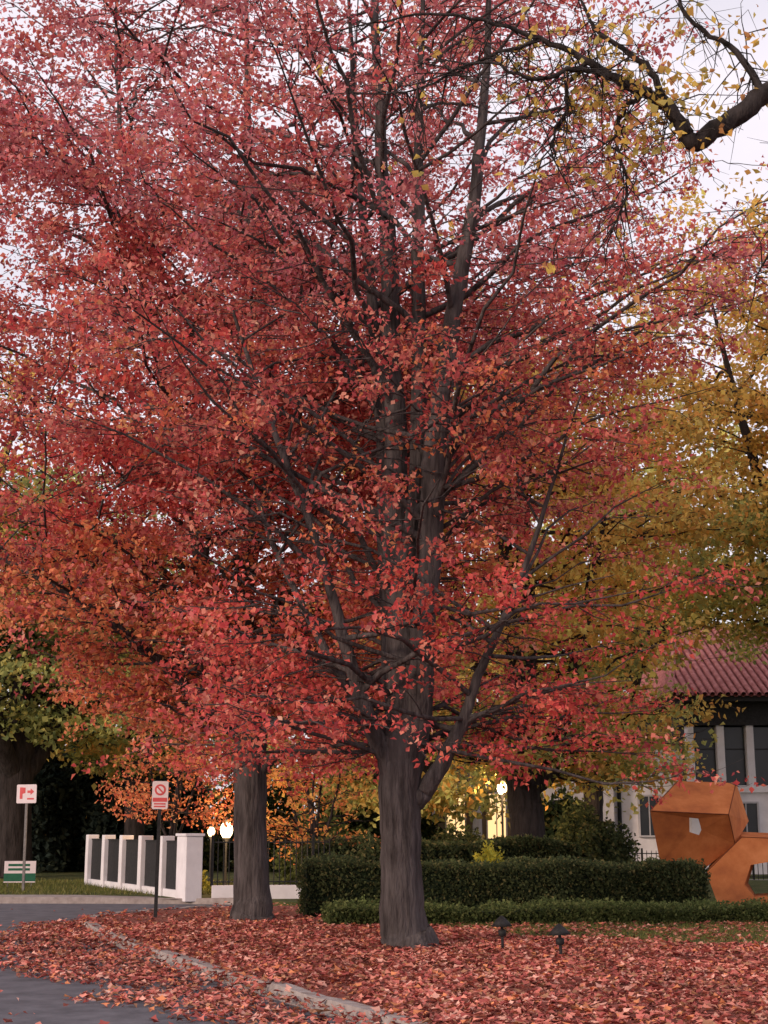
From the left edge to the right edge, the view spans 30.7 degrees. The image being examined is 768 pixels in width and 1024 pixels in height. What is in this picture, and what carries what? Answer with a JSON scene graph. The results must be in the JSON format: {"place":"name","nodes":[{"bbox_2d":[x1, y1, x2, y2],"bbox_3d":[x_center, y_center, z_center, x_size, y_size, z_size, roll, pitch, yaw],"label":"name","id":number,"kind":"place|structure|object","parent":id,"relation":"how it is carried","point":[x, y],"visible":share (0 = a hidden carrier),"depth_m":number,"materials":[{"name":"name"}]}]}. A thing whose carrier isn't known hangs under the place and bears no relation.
{"place":"outdoors","nodes":[
{"label":"outdoors","id":0,"kind":"place"},
{"bbox_2d":[0,895,159,897],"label":"sidewalk","id":1,"kind":"structure","parent":0,"point":[71,896],"depth_m":31.27,"materials":[{"name":"concrete"}]},
{"bbox_2d":[0,903,346,1023],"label":"road","id":2,"kind":"structure","parent":0,"point":[41,998],"depth_m":13.78,"materials":[{"name":"grey asphalt"}]},
{"bbox_2d":[0,861,767,905],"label":"lawn","id":3,"kind":"structure","parent":0,"point":[758,886],"depth_m":38.12,"materials":[{"name":"green plant"}]},
{"bbox_2d":[3,861,35,885],"bbox_3d":[-9.448,9.444,36.300,0.800,0.760,0.044,2,-13,-8],"label":"yard sign","id":4,"kind":"object","parent":3,"relation":"on","point":[12,871],"visible":0.88,"depth_m":36.30,"materials":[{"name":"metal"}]},
{"bbox_2d":[16,784,36,890],"bbox_3d":[-8.740,8.003,34.069,0.500,2.690,0.053,-2,-13,6],"label":"parking sign","id":5,"kind":"object","parent":3,"relation":"on","point":[26,794],"visible":0.96,"depth_m":34.26,"materials":[{"name":"metal"}]},
{"bbox_2d":[0,259,119,631],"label":"ash tree","id":6,"kind":"object","parent":3,"relation":"on","point":[6,452],"visible":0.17,"depth_m":41.13,"materials":[{"name":"red plant"}]},
{"bbox_2d":[32,738,92,872],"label":"yew tree","id":7,"kind":"object","parent":3,"relation":"on","point":[57,857],"visible":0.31,"depth_m":48.84,"materials":[{"name":"green plant"}]},
{"bbox_2d":[39,719,123,871],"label":"yew tree","id":8,"kind":"object","parent":3,"relation":"on","point":[78,845],"visible":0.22,"depth_m":49.46,"materials":[{"name":"green plant"}]},
{"bbox_2d":[84,835,98,884],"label":"pier","id":9,"kind":"structure","parent":3,"relation":"on","point":[88,858],"depth_m":37.95,"materials":[{"name":"white paint"}]},
{"bbox_2d":[88,879,99,885],"bbox_3d":[-7.580,9.871,37.169,0.200,0.210,1.429,6,-14,-25],"label":"base","id":10,"kind":"object","parent":3,"relation":"on","point":[91,881],"visible":0.36,"depth_m":37.26,"materials":[{"name":"white paint"}]},
{"bbox_2d":[91,840,101,879],"bbox_3d":[-7.580,9.271,37.304,0.080,1.020,1.429,6,-14,-25],"label":"panel","id":11,"kind":"object","parent":10,"relation":"on","point":[96,860],"visible":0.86,"depth_m":37.45,"materials":[{"name":"grey metal"}]},
{"bbox_2d":[100,835,115,886],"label":"pier","id":12,"kind":"structure","parent":3,"relation":"on","point":[104,859],"depth_m":36.44,"materials":[{"name":"white paint"}]},
{"bbox_2d":[105,881,117,888],"bbox_3d":[-6.840,9.532,35.666,0.200,0.210,1.429,6,-14,-25],"label":"base","id":13,"kind":"object","parent":3,"relation":"on","point":[111,884],"visible":0.36,"depth_m":35.73,"materials":[{"name":"white paint"}]},
{"bbox_2d":[107,840,118,881],"bbox_3d":[-6.840,8.932,35.802,0.080,1.020,1.429,6,-14,-25],"label":"panel","id":14,"kind":"object","parent":13,"relation":"on","point":[113,860],"visible":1,"depth_m":35.94,"materials":[{"name":"grey metal"}]},
{"bbox_2d":[0,454,230,877],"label":"linden tree","id":15,"kind":"object","parent":3,"relation":"on","point":[24,757],"visible":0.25,"depth_m":43.29,"materials":[{"name":"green plant"}]},
{"bbox_2d":[0,877,232,894],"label":"grass","id":16,"kind":"structure","parent":3,"relation":"on","point":[13,886],"depth_m":34.52,"materials":[{"name":"green plant"}]},
{"bbox_2d":[9,616,228,839],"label":"tree","id":17,"kind":"object","parent":3,"relation":"on","point":[134,827],"visible":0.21,"depth_m":45.55,"materials":[{"name":"orange plant"}]},
{"bbox_2d":[117,835,133,889],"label":"pier","id":18,"kind":"structure","parent":3,"relation":"on","point":[122,859],"depth_m":34.95,"materials":[{"name":"white paint"}]},
{"bbox_2d":[122,883,136,891],"bbox_3d":[-6.100,9.193,34.164,0.200,0.210,1.429,6,-14,-25],"label":"base","id":19,"kind":"object","parent":3,"relation":"on","point":[133,887],"visible":0.29,"depth_m":34.17,"materials":[{"name":"white paint"}]},
{"bbox_2d":[125,841,137,884],"bbox_3d":[-6.100,8.593,34.300,0.080,1.020,1.429,6,-14,-25],"label":"panel","id":20,"kind":"object","parent":19,"relation":"on","point":[131,862],"visible":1,"depth_m":34.43,"materials":[{"name":"grey metal"}]},
{"bbox_2d":[82,729,179,867],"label":"yew tree","id":21,"kind":"object","parent":3,"relation":"on","point":[107,824],"visible":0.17,"depth_m":48.95,"materials":[{"name":"green plant"}]},
{"bbox_2d":[137,836,152,892],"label":"pier","id":22,"kind":"structure","parent":3,"relation":"on","point":[141,861],"depth_m":33.44,"materials":[{"name":"white paint"}]},
{"bbox_2d":[142,886,154,893],"bbox_3d":[-5.360,8.854,32.662,0.200,0.210,1.429,6,-14,-25],"label":"base","id":23,"kind":"object","parent":3,"relation":"on","point":[145,888],"visible":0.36,"depth_m":32.77,"materials":[{"name":"white paint"}]},
{"bbox_2d":[144,842,156,886],"bbox_3d":[-5.360,8.254,32.797,0.080,1.020,1.429,6,-14,-25],"label":"panel","id":24,"kind":"object","parent":23,"relation":"on","point":[150,862],"visible":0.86,"depth_m":33.02,"materials":[{"name":"grey metal"}]},
{"bbox_2d":[158,836,174,895],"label":"pier","id":25,"kind":"structure","parent":3,"relation":"on","point":[162,864],"depth_m":31.92,"materials":[{"name":"white paint"}]},
{"bbox_2d":[163,888,175,897],"bbox_3d":[-4.620,8.515,31.160,0.200,0.210,1.429,6,-14,-25],"label":"base","id":26,"kind":"object","parent":3,"relation":"on","point":[169,892],"visible":0.36,"depth_m":31.31,"materials":[{"name":"white paint"}]},
{"bbox_2d":[165,842,176,889],"bbox_3d":[-4.620,7.915,31.295,0.080,1.020,1.429,6,-14,-25],"label":"panel","id":27,"kind":"object","parent":26,"relation":"on","point":[171,859],"visible":0.43,"depth_m":31.56,"materials":[{"name":"grey metal"}]},
{"bbox_2d":[151,750,213,841],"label":"yew tree","id":28,"kind":"object","parent":3,"relation":"on","point":[187,829],"visible":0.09,"depth_m":51.09,"materials":[{"name":"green plant"}]},
{"bbox_2d":[94,663,271,840],"bbox_3d":[-4.863,6.320,33.323,4.338,5.675,4.213,0,-13,0],"label":"young maple tree","id":29,"kind":"object","parent":3,"relation":"on","point":[174,804],"visible":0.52,"depth_m":33.09,"materials":[{"name":"orange plant"}]},
{"bbox_2d":[175,836,202,901],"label":"pier","id":30,"kind":"structure","parent":3,"relation":"on","point":[189,869],"depth_m":30.28,"materials":[{"name":"white paint"}]},
{"bbox_2d":[176,833,204,835],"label":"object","id":31,"kind":"structure","parent":30,"relation":"on","point":[188,834],"depth_m":30.45,"materials":[{"name":"paint"}]},
{"bbox_2d":[202,870,213,887],"bbox_3d":[-5.238,9.178,35.920,1.530,1.147,1.668,-9,-16,35],"label":"golden shrub","id":32,"kind":"object","parent":3,"relation":"on","point":[204,881],"visible":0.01,"depth_m":35.77,"materials":[{"name":"yellow plant"}]},
{"bbox_2d":[208,824,214,880],"bbox_3d":[-4.750,9.403,38.371,0.204,1.654,0.204,0,-13,0],"label":"garden lamp","id":33,"kind":"object","parent":3,"relation":"on","point":[211,831],"visible":0.69,"depth_m":38.41,"materials":[{"name":"glass"}]},
{"bbox_2d":[220,817,232,884],"bbox_3d":[-3.950,8.550,34.976,0.323,1.823,0.323,0,-13,0],"label":"garden lamp","id":34,"kind":"object","parent":3,"relation":"on","point":[226,833],"visible":0.67,"depth_m":34.97,"materials":[{"name":"glass"}]},
{"bbox_2d":[190,761,317,871],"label":"yew tree","id":35,"kind":"object","parent":3,"relation":"on","point":[271,801],"visible":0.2,"depth_m":49.87,"materials":[{"name":"green plant"}]},
{"bbox_2d":[210,835,329,898],"bbox_3d":[-2.484,7.798,30.685,2.609,1.400,0.280,1,-13,-7],"label":"iron fence","id":36,"kind":"object","parent":3,"relation":"on","point":[279,891],"visible":0.59,"depth_m":30.53,"materials":[{"name":"black metal"}]},
{"bbox_2d":[228,737,380,864],"bbox_3d":[-1.432,6.657,33.346,4.313,5.107,4.663,0,-13,0],"label":"young maple tree","id":37,"kind":"object","parent":3,"relation":"on","point":[314,828],"visible":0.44,"depth_m":33.14,"materials":[{"name":"orange plant"}]},
{"bbox_2d":[272,806,372,884],"bbox_3d":[-1.592,9.104,37.976,2.883,2.278,3.165,0,-13,0],"label":"laurel shrub","id":38,"kind":"object","parent":3,"relation":"on","point":[293,873],"visible":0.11,"depth_m":37.63,"materials":[{"name":"green plant"}]},
{"bbox_2d":[315,764,380,838],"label":"laurel shrub","id":39,"kind":"object","parent":3,"relation":"on","point":[354,824],"visible":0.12,"depth_m":50.65,"materials":[{"name":"green plant"}]},
{"bbox_2d":[350,830,380,862],"bbox_3d":[-0.245,7.727,30.557,1.068,1.562,1.065,0,-13,0],"label":"topiary shrub","id":40,"kind":"object","parent":3,"relation":"on","point":[372,854],"visible":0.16,"depth_m":30.55,"materials":[{"name":"green plant"}]},
{"bbox_2d":[275,572,545,829],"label":"linden tree","id":41,"kind":"object","parent":3,"relation":"on","point":[443,801],"visible":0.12,"depth_m":46.61,"materials":[{"name":"yellow plant"}]},
{"bbox_2d":[380,810,444,840],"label":"laurel shrub","id":42,"kind":"object","parent":3,"relation":"on","point":[427,830],"visible":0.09,"depth_m":49.55,"materials":[{"name":"green plant"}]},
{"bbox_2d":[321,756,510,839],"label":"walls","id":43,"kind":"structure","parent":3,"relation":"on","point":[468,821],"depth_m":54.70,"materials":[{"name":"beige paint"}]},
{"bbox_2d":[447,798,464,836],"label":"window glass","id":44,"kind":"object","parent":43,"relation":"attached to","point":[457,824],"visible":0.07,"depth_m":54.63,"materials":[{"name":"yellow glass"}]},
{"bbox_2d":[486,812,487,838],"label":"window frame","id":45,"kind":"object","parent":43,"relation":"attached to","point":[486,828],"visible":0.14,"depth_m":54.53,"materials":[{"name":"white paint"}]},
{"bbox_2d":[488,794,505,837],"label":"window glass","id":46,"kind":"object","parent":43,"relation":"attached to","point":[491,828],"visible":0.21,"depth_m":54.62,"materials":[{"name":"yellow glass"}]},
{"bbox_2d":[505,794,507,835],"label":"window frame","id":47,"kind":"object","parent":43,"relation":"attached to","point":[506,817],"depth_m":54.65,"materials":[{"name":"white paint"}]},
{"bbox_2d":[291,833,582,883],"bbox_3d":[1.310,8.381,33.158,6.901,1.536,1.863,3,-13,-13],"label":"boxwood hedge","id":48,"kind":"object","parent":3,"relation":"on","point":[526,845],"visible":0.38,"depth_m":32.89,"materials":[{"name":"green plant"}]},
{"bbox_2d":[426,820,484,842],"bbox_3d":[1.891,9.039,36.835,2.019,1.851,2.132,-10,-16,37],"label":"topiary shrub","id":49,"kind":"object","parent":3,"relation":"on","point":[467,836],"visible":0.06,"depth_m":36.78,"materials":[{"name":"green plant"}]},
{"bbox_2d":[473,795,481,838],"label":"porch column","id":50,"kind":"structure","parent":3,"relation":"on","point":[477,822],"depth_m":52.37,"materials":[{"name":"white paint"}]},
{"bbox_2d":[470,840,503,863],"bbox_3d":[2.336,7.960,31.015,0.949,1.341,0.976,-9,-16,35],"label":"golden shrub","id":51,"kind":"object","parent":3,"relation":"on","point":[490,853],"visible":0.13,"depth_m":31.00,"materials":[{"name":"yellow plant"}]},
{"bbox_2d":[497,779,506,833],"bbox_3d":[3.350,8.996,39.488,0.289,2.939,0.289,0,-13,0],"label":"garden lamp","id":52,"kind":"object","parent":3,"relation":"on","point":[501,791],"visible":0.45,"depth_m":39.62,"materials":[{"name":"glass"}]},
{"bbox_2d":[281,215,767,837],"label":"ash tree","id":53,"kind":"object","parent":3,"relation":"on","point":[525,809],"visible":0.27,"depth_m":34.35,"materials":[{"name":"yellow plant"}]},
{"bbox_2d":[542,787,582,838],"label":"laurel shrub","id":54,"kind":"object","parent":3,"relation":"on","point":[552,815],"visible":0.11,"depth_m":46.49,"materials":[{"name":"green plant"}]},
{"bbox_2d":[542,779,583,801],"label":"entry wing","id":55,"kind":"structure","parent":3,"relation":"on","point":[580,796],"depth_m":49.53,"materials":[{"name":"white paint"}]},
{"bbox_2d":[475,580,713,854],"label":"linden tree","id":56,"kind":"object","parent":3,"relation":"on","point":[597,804],"visible":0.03,"depth_m":41.98,"materials":[{"name":"yellow plant"}]},
{"bbox_2d":[549,797,640,863],"bbox_3d":[5.663,8.995,37.973,3.064,2.499,3.034,0,-13,0],"label":"laurel shrub","id":57,"kind":"object","parent":3,"relation":"on","point":[600,841],"visible":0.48,"depth_m":37.54,"materials":[{"name":"green plant"}]},
{"bbox_2d":[470,383,761,690],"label":"ash tree","id":58,"kind":"object","parent":3,"relation":"on","point":[624,511],"visible":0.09,"depth_m":61.14,"materials":[{"name":"yellow plant"}]},
{"bbox_2d":[563,746,682,860],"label":"wing walls","id":59,"kind":"structure","parent":3,"relation":"on","point":[649,844],"depth_m":47.90,"materials":[{"name":"white paint"}]},
{"bbox_2d":[617,784,621,830],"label":"downspout","id":60,"kind":"object","parent":59,"relation":"attached to","point":[619,809],"visible":0.2,"depth_m":47.79,"materials":[{"name":"metal"}]},
{"bbox_2d":[637,798,640,836],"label":"wing window frame","id":61,"kind":"object","parent":59,"relation":"attached to","point":[639,824],"visible":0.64,"depth_m":47.78,"materials":[{"name":"grey paint"}]},
{"bbox_2d":[640,797,657,834],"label":"wing window glass","id":62,"kind":"object","parent":61,"relation":"in","point":[644,816],"visible":0.5,"depth_m":47.84,"materials":[{"name":"grey glass"}]},
{"bbox_2d":[648,796,650,834],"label":"wing window mullion","id":63,"kind":"object","parent":59,"relation":"on","point":[649,816],"visible":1,"depth_m":47.81,"materials":[{"name":"grey paint"}]},
{"bbox_2d":[558,164,767,669],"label":"ash tree","id":64,"kind":"object","parent":3,"relation":"on","point":[754,400],"visible":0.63,"depth_m":38.75,"materials":[{"name":"yellow plant"}]},
{"bbox_2d":[630,848,752,879],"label":"iron fence","id":65,"kind":"object","parent":3,"relation":"on","point":[646,853],"visible":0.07,"depth_m":42.28,"materials":[{"name":"black metal"}]},
{"bbox_2d":[689,793,767,873],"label":"walls","id":66,"kind":"structure","parent":3,"relation":"on","point":[694,823],"depth_m":46.90,"materials":[{"name":"white paint"}]},
{"bbox_2d":[743,803,757,831],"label":"ground window glass","id":67,"kind":"object","parent":66,"relation":"attached to","point":[752,823],"visible":0.21,"depth_m":46.86,"materials":[{"name":"grey glass"}]},
{"bbox_2d":[738,786,767,792],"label":"sill band","id":68,"kind":"object","parent":66,"relation":"on","point":[761,789],"depth_m":47.00,"materials":[{"name":"white paint"}]},
{"bbox_2d":[684,726,695,781],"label":"corner pier","id":69,"kind":"structure","parent":68,"relation":"on","point":[688,729],"depth_m":47.42,"materials":[{"name":"white paint"}]},
{"bbox_2d":[742,725,755,785],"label":"loggia column","id":70,"kind":"structure","parent":68,"relation":"on","point":[749,751],"depth_m":47.37,"materials":[{"name":"white paint"}]},
{"bbox_2d":[757,802,759,832],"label":"ground window frame","id":71,"kind":"object","parent":66,"relation":"attached to","point":[758,818],"visible":0.64,"depth_m":46.82,"materials":[{"name":"grey paint"}]},
{"bbox_2d":[752,862,767,879],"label":"iron fence","id":72,"kind":"object","parent":3,"relation":"on","point":[754,876],"visible":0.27,"depth_m":41.63,"materials":[{"name":"black metal"}]},
{"bbox_2d":[0,0,767,824],"label":"sky","id":73,"kind":"structure","parent":0,"point":[746,150],"materials":[{"name":"white"}]},
{"bbox_2d":[93,906,767,1023],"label":"verge","id":74,"kind":"structure","parent":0,"point":[277,909],"depth_m":14.20,"materials":[{"name":"brown plant"}]},
{"bbox_2d":[152,781,168,916],"bbox_3d":[-3.923,5.917,24.284,0.280,2.450,0.059,1,-13,-4],"label":"parking sign","id":75,"kind":"object","parent":74,"relation":"on","point":[159,795],"visible":0.98,"depth_m":24.43,"materials":[{"name":"metal"}]},
{"bbox_2d":[0,0,714,920],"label":"maple tree","id":76,"kind":"object","parent":74,"relation":"on","point":[124,568],"visible":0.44,"depth_m":23.33,"materials":[{"name":"red plant"}]},
{"bbox_2d":[0,0,767,949],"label":"maple tree","id":77,"kind":"object","parent":74,"relation":"on","point":[404,526],"visible":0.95,"depth_m":18.58,"materials":[{"name":"red plant"}]},
{"bbox_2d":[491,915,511,948],"bbox_3d":[1.473,5.284,17.465,0.270,0.483,0.270,0,-13,0],"label":"path light","id":78,"kind":"object","parent":74,"relation":"on","point":[501,921],"visible":0.98,"depth_m":17.43,"materials":[{"name":"metal"}]},
{"bbox_2d":[289,0,767,333],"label":"locust tree","id":79,"kind":"object","parent":74,"relation":"on","point":[752,103],"visible":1,"depth_m":13.20,"materials":[{"name":"yellow plant"}]},
{"bbox_2d":[548,923,570,957],"bbox_3d":[2.046,5.030,16.292,0.270,0.462,0.270,0,-13,0],"label":"path light","id":80,"kind":"object","parent":74,"relation":"on","point":[558,930],"visible":0.97,"depth_m":16.26,"materials":[{"name":"metal"}]},
{"bbox_2d":[369,919,767,945],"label":"lawn","id":81,"kind":"structure","parent":0,"point":[685,936],"depth_m":20.32,"materials":[{"name":"green plant"}]},
{"bbox_2d":[295,850,710,916],"bbox_3d":[2.218,6.720,25.252,7.602,1.211,1.670,2,-13,-10],"label":"boxwood hedge","id":82,"kind":"object","parent":81,"relation":"on","point":[515,879],"visible":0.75,"depth_m":24.75,"materials":[{"name":"green plant"}]},
{"bbox_2d":[319,892,767,925],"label":"boxwood hedge","id":83,"kind":"object","parent":81,"relation":"on","point":[551,910],"visible":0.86,"depth_m":22.24,"materials":[{"name":"green plant"}]},
{"bbox_2d":[650,781,767,904],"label":"steel sculpture","id":84,"kind":"object","parent":81,"relation":"on","point":[726,848],"visible":0.91,"depth_m":28.09,"materials":[{"name":"orange metal"}]},
{"bbox_2d":[603,786,613,827],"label":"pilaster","id":85,"kind":"object","parent":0,"point":[607,799],"depth_m":47.17,"materials":[{"name":"white paint"}]},
{"bbox_2d":[693,727,715,781],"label":"loggia glass","id":86,"kind":"object","parent":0,"point":[709,762],"visible":0.64,"depth_m":47.60,"materials":[{"name":"black glass"}]},
{"bbox_2d":[646,726,767,780],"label":"walls","id":87,"kind":"structure","parent":0,"point":[681,730],"depth_m":48.21,"materials":[{"name":"white paint"}]},
{"bbox_2d":[633,703,767,731],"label":"frieze","id":88,"kind":"object","parent":87,"relation":"on","point":[754,714],"visible":0.4,"depth_m":47.56,"materials":[{"name":"paint"}]},
{"bbox_2d":[629,696,767,723],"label":"eave","id":89,"kind":"object","parent":88,"relation":"on","point":[747,699],"visible":0.2,"depth_m":46.98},
{"bbox_2d":[622,626,767,714],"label":"roof tiles","id":90,"kind":"object","parent":89,"relation":"on","point":[662,677],"visible":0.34,"depth_m":48.84,"materials":[{"name":"red tile"}]},
{"bbox_2d":[640,632,767,709],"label":"roof","id":91,"kind":"structure","parent":89,"relation":"on","point":[727,694],"depth_m":48.43,"materials":[{"name":"tile"}]},
{"bbox_2d":[713,725,725,781],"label":"loggia column","id":92,"kind":"structure","parent":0,"point":[719,750],"depth_m":47.37,"materials":[{"name":"white paint"}]},
{"bbox_2d":[724,727,745,785],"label":"loggia glass","id":93,"kind":"object","parent":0,"point":[733,737],"visible":0.79,"depth_m":47.59,"materials":[{"name":"black glass"}]},
{"bbox_2d":[753,727,767,785],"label":"loggia glass","id":94,"kind":"object","parent":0,"point":[760,734],"visible":0.89,"depth_m":47.60,"materials":[{"name":"black glass"}]},
{"label":"ground","id":95,"kind":"structure","parent":0,"visible":0},
{"bbox_2d":[0,897,232,904],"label":"curb","id":96,"kind":"structure","parent":95,"relation":"on","point":[66,900],"depth_m":30.31,"materials":[{"name":"concrete"}]},
{"bbox_2d":[83,906,426,1023],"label":"curb","id":97,"kind":"structure","parent":95,"relation":"on","point":[300,993],"depth_m":13.35,"materials":[{"name":"concrete"}]},
{"bbox_2d":[0,582,729,830],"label":"distant trees","id":98,"kind":"object","parent":95,"relation":"on","point":[220,782],"visible":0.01,"depth_m":75.47,"materials":[{"name":"orange plant"}]},
{"bbox_2d":[0,901,767,1023],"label":"fallen leaves","id":99,"kind":"object","parent":95,"relation":"on","point":[226,956],"visible":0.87,"depth_m":15.09,"materials":[{"name":"red plant"}]}
]}

